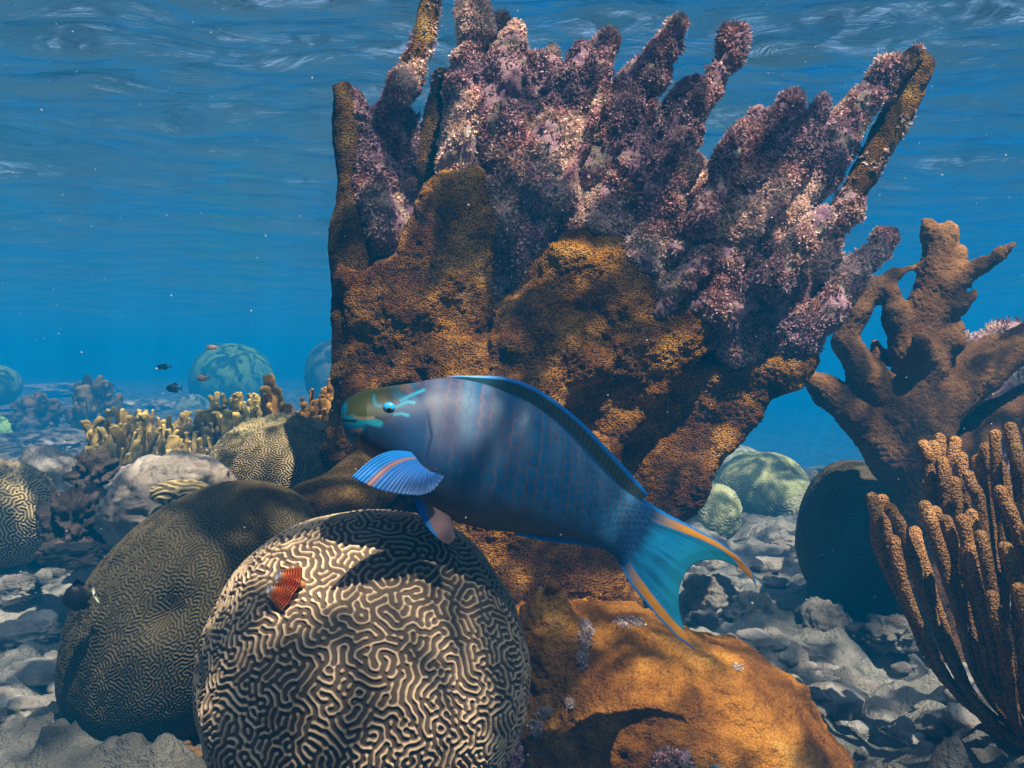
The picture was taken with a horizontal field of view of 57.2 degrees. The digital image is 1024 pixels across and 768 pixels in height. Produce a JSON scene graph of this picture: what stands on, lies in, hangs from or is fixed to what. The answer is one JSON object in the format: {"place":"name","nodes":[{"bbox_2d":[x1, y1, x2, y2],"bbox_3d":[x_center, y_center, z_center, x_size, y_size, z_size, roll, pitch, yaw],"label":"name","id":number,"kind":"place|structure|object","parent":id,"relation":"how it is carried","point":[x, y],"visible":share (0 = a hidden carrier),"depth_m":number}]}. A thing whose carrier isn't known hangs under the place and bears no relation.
{"place":"outdoors","nodes":[
{"label":"outdoors","id":0,"kind":"place"},
{"bbox_2d":[62,579,98,611],"bbox_3d":[-0.423,0.208,0.920,0.033,0.034,0.012,0,1,-15],"label":"fish","id":1,"kind":"object","parent":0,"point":[77,596],"visible":1,"depth_m":0.92},
{"bbox_2d":[166,383,182,392],"bbox_3d":[-0.864,0.011,2.401,0.040,0.029,0.010,-1,1,-26],"label":"fish","id":2,"kind":"object","parent":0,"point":[174,387],"visible":1,"depth_m":2.40},
{"bbox_2d":[196,374,209,381],"bbox_3d":[-0.889,-0.017,2.700,0.041,0.026,0.009,0,1,0],"label":"fish","id":3,"kind":"object","parent":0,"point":[202,377],"visible":1,"depth_m":2.70},
{"bbox_2d":[0,547,1010,758],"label":"gravel","id":4,"kind":"structure","parent":0,"point":[843,704],"depth_m":1.25},
{"bbox_2d":[0,0,1023,353],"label":"water","id":5,"kind":"structure","parent":0,"point":[202,264],"depth_m":3.71},
{"bbox_2d":[156,364,171,369],"bbox_3d":[-0.964,-0.048,2.600,0.044,0.019,0.006,0,1,0],"label":"fish","id":6,"kind":"object","parent":5,"relation":"in","point":[163,366],"visible":0.99,"depth_m":2.60},
{"bbox_2d":[205,344,219,349],"bbox_3d":[-0.830,-0.102,2.600,0.042,0.019,0.006,0,1,0],"label":"fish","id":7,"kind":"object","parent":5,"relation":"in","point":[212,347],"visible":1,"depth_m":2.60},
{"bbox_2d":[0,376,1023,767],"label":"seabed","id":8,"kind":"structure","parent":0,"point":[50,736],"depth_m":1.46},
{"bbox_2d":[0,416,12,432],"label":"brain coral","id":9,"kind":"object","parent":8,"relation":"on","point":[5,425],"visible":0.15,"depth_m":6.88},
{"bbox_2d":[0,365,22,405],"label":"brain coral","id":10,"kind":"object","parent":8,"relation":"on","point":[13,381],"visible":0.97,"depth_m":9.41},
{"bbox_2d":[0,573,42,605],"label":"rubble rock","id":11,"kind":"object","parent":8,"relation":"on","point":[15,588],"visible":1,"depth_m":1.58},
{"bbox_2d":[0,693,55,723],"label":"rubble rock","id":12,"kind":"object","parent":8,"relation":"on","point":[25,705],"visible":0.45,"depth_m":1.13},
{"bbox_2d":[0,457,57,570],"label":"brain coral","id":13,"kind":"object","parent":8,"relation":"on","point":[25,487],"visible":0.72,"depth_m":1.69},
{"bbox_2d":[0,617,62,651],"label":"rubble rock","id":14,"kind":"object","parent":8,"relation":"on","point":[14,633],"visible":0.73,"depth_m":1.39},
{"bbox_2d":[1,391,63,432],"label":"bushy coral","id":15,"kind":"object","parent":8,"relation":"on","point":[37,411],"visible":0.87,"depth_m":6.51},
{"bbox_2d":[17,444,76,493],"bbox_3d":[-1.009,0.218,2.045,0.159,0.176,0.171,1,1,36],"label":"rock","id":16,"kind":"object","parent":8,"relation":"on","point":[54,463],"visible":0.31,"depth_m":2.01},
{"bbox_2d":[14,431,84,450],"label":"rock","id":17,"kind":"object","parent":8,"relation":"on","point":[55,439],"visible":0.56,"depth_m":4.94},
{"bbox_2d":[34,538,104,570],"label":"rock","id":18,"kind":"object","parent":8,"relation":"on","point":[79,554],"visible":0.99,"depth_m":1.48},
{"bbox_2d":[34,483,107,552],"bbox_3d":[-0.722,0.229,1.551,0.112,0.129,0.129,1,1,32],"label":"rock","id":19,"kind":"object","parent":8,"relation":"on","point":[57,515],"visible":0.65,"depth_m":1.52},
{"bbox_2d":[23,381,125,397],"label":"rock","id":20,"kind":"object","parent":8,"relation":"on","point":[60,390],"visible":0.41,"depth_m":13.74},
{"bbox_2d":[62,448,126,493],"bbox_3d":[-0.726,0.159,1.647,0.110,0.098,0.098,0,1,0],"label":"rock","id":21,"kind":"object","parent":8,"relation":"on","point":[98,467],"visible":0.68,"depth_m":1.62},
{"bbox_2d":[62,374,131,429],"bbox_3d":[-2.726,0.228,6.203,0.480,0.584,0.269,0,1,0],"label":"bushy coral","id":22,"kind":"object","parent":8,"relation":"on","point":[95,399],"visible":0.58,"depth_m":6.11},
{"bbox_2d":[79,406,182,464],"bbox_3d":[-0.786,0.143,1.949,0.217,0.194,0.418,0,1,-15],"label":"fire coral","id":23,"kind":"object","parent":8,"relation":"on","point":[128,439],"visible":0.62,"depth_m":1.87},
{"bbox_2d":[123,399,175,410],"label":"rock","id":24,"kind":"object","parent":8,"relation":"on","point":[158,404],"visible":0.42,"depth_m":9.84},
{"bbox_2d":[94,450,236,549],"bbox_3d":[-0.512,0.193,1.419,0.216,0.186,0.198,0,1,0],"label":"dead coral boulder","id":25,"kind":"object","parent":8,"relation":"on","point":[123,507],"visible":0.48,"depth_m":1.36},
{"bbox_2d":[148,479,208,505],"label":"brain coral","id":26,"kind":"object","parent":25,"relation":"on","point":[165,493],"visible":0.59,"depth_m":1.28},
{"bbox_2d":[148,737,202,757],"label":"rock","id":27,"kind":"object","parent":8,"relation":"on","point":[190,744],"visible":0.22,"depth_m":0.97},
{"bbox_2d":[54,480,317,741],"bbox_3d":[-0.357,0.263,1.054,0.293,0.308,0.247,0,1,0],"label":"brain coral","id":28,"kind":"object","parent":8,"relation":"on","point":[124,665],"visible":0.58,"depth_m":0.95},
{"bbox_2d":[173,394,210,410],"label":"brain coral","id":29,"kind":"object","parent":8,"relation":"on","point":[192,402],"visible":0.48,"depth_m":8.88},
{"bbox_2d":[173,404,226,454],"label":"fire coral","id":30,"kind":"object","parent":8,"relation":"on","point":[195,436],"visible":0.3,"depth_m":1.94},
{"bbox_2d":[188,343,274,407],"bbox_3d":[-3.278,-0.037,11.002,0.980,0.883,0.928,0,1,0],"label":"brain coral","id":31,"kind":"object","parent":8,"relation":"on","point":[229,369],"visible":0.66,"depth_m":10.64},
{"bbox_2d":[203,391,262,453],"bbox_3d":[-0.589,0.120,2.052,0.169,0.209,0.373,0,1,-12],"label":"fire coral","id":32,"kind":"object","parent":8,"relation":"on","point":[237,412],"visible":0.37,"depth_m":1.99},
{"bbox_2d":[208,412,327,488],"bbox_3d":[-0.380,0.132,1.549,0.233,0.171,0.246,0,1,0],"label":"brain coral","id":33,"kind":"object","parent":8,"relation":"on","point":[283,449],"visible":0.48,"depth_m":1.46},
{"bbox_2d":[259,374,293,417],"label":"fire coral","id":34,"kind":"object","parent":8,"relation":"on","point":[271,400],"visible":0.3,"depth_m":1.89},
{"bbox_2d":[300,378,333,421],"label":"fire coral","id":35,"kind":"object","parent":8,"relation":"on","point":[319,407],"visible":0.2,"depth_m":1.72},
{"bbox_2d":[304,340,331,399],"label":"brain coral","id":36,"kind":"object","parent":8,"relation":"on","point":[318,364],"visible":0.42,"depth_m":9.25},
{"bbox_2d":[192,509,530,767],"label":"brain coral","id":37,"kind":"object","parent":8,"relation":"on","point":[412,644],"visible":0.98,"depth_m":0.70},
{"bbox_2d":[266,565,305,610],"bbox_3d":[-0.169,0.152,0.701,0.028,0.032,0.026,0,1,0],"label":"tube worm","id":38,"kind":"object","parent":37,"relation":"on","point":[289,581],"visible":1,"depth_m":0.70},
{"bbox_2d":[505,734,524,767],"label":"algae knob","id":39,"kind":"object","parent":8,"relation":"on","point":[517,759],"visible":0.17,"depth_m":0.79},
{"bbox_2d":[291,0,934,607],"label":"elkhorn coral","id":40,"kind":"object","parent":8,"relation":"on","point":[451,254],"visible":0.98,"depth_m":1.23},
{"bbox_2d":[516,580,853,767],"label":"encrusting coral","id":41,"kind":"object","parent":8,"relation":"on","point":[602,694],"visible":0.94,"depth_m":0.90},
{"bbox_2d":[681,607,722,630],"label":"rubble rock","id":42,"kind":"object","parent":8,"relation":"on","point":[708,618],"visible":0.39,"depth_m":1.58},
{"bbox_2d":[682,569,738,612],"bbox_3d":[0.375,0.405,1.754,0.118,0.112,0.101,0,1,0],"label":"rubble rock","id":43,"kind":"object","parent":8,"relation":"on","point":[713,592],"visible":0.55,"depth_m":1.72},
{"bbox_2d":[685,481,742,538],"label":"brain coral","id":44,"kind":"object","parent":8,"relation":"on","point":[723,506],"visible":0.52,"depth_m":2.63},
{"bbox_2d":[706,556,759,571],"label":"rubble rock","id":45,"kind":"object","parent":8,"relation":"on","point":[712,565],"visible":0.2,"depth_m":2.08},
{"bbox_2d":[722,445,758,465],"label":"brain coral","id":46,"kind":"object","parent":8,"relation":"on","point":[741,449],"visible":0.08,"depth_m":6.88},
{"bbox_2d":[733,537,748,541],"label":"rubble rock","id":47,"kind":"object","parent":8,"relation":"on","point":[742,539],"visible":0.06,"depth_m":2.60},
{"bbox_2d":[716,590,794,622],"bbox_3d":[0.416,0.411,1.602,0.147,0.112,0.121,0,1,0],"label":"rubble rock","id":48,"kind":"object","parent":8,"relation":"on","point":[738,607],"visible":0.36,"depth_m":1.59},
{"bbox_2d":[714,452,810,516],"bbox_3d":[0.849,0.366,3.200,0.328,0.276,0.316,0,1,0],"label":"brain coral","id":49,"kind":"object","parent":8,"relation":"on","point":[763,483],"visible":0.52,"depth_m":3.08},
{"bbox_2d":[769,536,794,546],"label":"rubble rock","id":50,"kind":"object","parent":8,"relation":"on","point":[789,541],"visible":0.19,"depth_m":2.48},
{"bbox_2d":[773,491,804,516],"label":"brain coral","id":51,"kind":"object","parent":8,"relation":"on","point":[790,506],"visible":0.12,"depth_m":3.04},
{"bbox_2d":[803,466,825,470],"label":"brain coral","id":52,"kind":"object","parent":8,"relation":"on","point":[811,468],"visible":0.09,"depth_m":6.97},
{"bbox_2d":[793,596,853,638],"bbox_3d":[0.511,0.403,1.551,0.105,0.097,0.092,0,1,0],"label":"rubble rock","id":53,"kind":"object","parent":8,"relation":"on","point":[817,613],"visible":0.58,"depth_m":1.53},
{"bbox_2d":[815,662,839,681],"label":"rubble rock","id":54,"kind":"object","parent":8,"relation":"on","point":[824,668],"visible":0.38,"depth_m":1.33},
{"bbox_2d":[795,460,897,622],"bbox_3d":[0.668,0.308,1.780,0.244,0.327,0.302,0,1,0],"label":"brain coral","id":55,"kind":"object","parent":8,"relation":"on","point":[847,574],"visible":0.48,"depth_m":1.69},
{"bbox_2d":[854,676,866,689],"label":"rubble rock","id":56,"kind":"object","parent":8,"relation":"on","point":[861,682],"visible":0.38,"depth_m":1.33},
{"bbox_2d":[867,723,888,746],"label":"rubble rock","id":57,"kind":"object","parent":8,"relation":"on","point":[876,739],"visible":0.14,"depth_m":1.13},
{"bbox_2d":[845,613,919,653],"bbox_3d":[0.600,0.397,1.500,0.110,0.064,0.088,0,1,-22],"label":"rubble rock","id":58,"kind":"object","parent":8,"relation":"on","point":[889,633],"visible":0.93,"depth_m":1.47},
{"bbox_2d":[805,218,1023,668],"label":"elkhorn coral","id":59,"kind":"object","parent":8,"relation":"on","point":[950,383],"visible":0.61,"depth_m":1.50},
{"bbox_2d":[866,422,1023,756],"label":"rod coral","id":60,"kind":"object","parent":8,"relation":"on","point":[982,583],"visible":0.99,"depth_m":0.96},
{"bbox_2d":[965,315,1023,508],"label":"dead elkhorn stump","id":61,"kind":"object","parent":8,"relation":"on","point":[1016,378],"visible":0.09,"depth_m":1.81},
{"bbox_2d":[0,0,1023,409],"label":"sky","id":62,"kind":"structure","parent":0,"point":[25,364]},
{"bbox_2d":[6,2,1023,761],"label":"marine snow","id":63,"kind":"structure","parent":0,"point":[412,284],"depth_m":0.78},
{"bbox_2d":[341,375,756,650],"bbox_3d":[0.029,0.107,0.762,0.343,0.228,0.091,0,1,-22],"label":"parrotfish","id":64,"kind":"object","parent":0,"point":[506,454],"visible":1,"depth_m":0.72},
{"bbox_2d":[649,745,697,767],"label":"algae knob","id":65,"kind":"object","parent":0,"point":[667,756],"visible":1,"depth_m":0.79}
]}

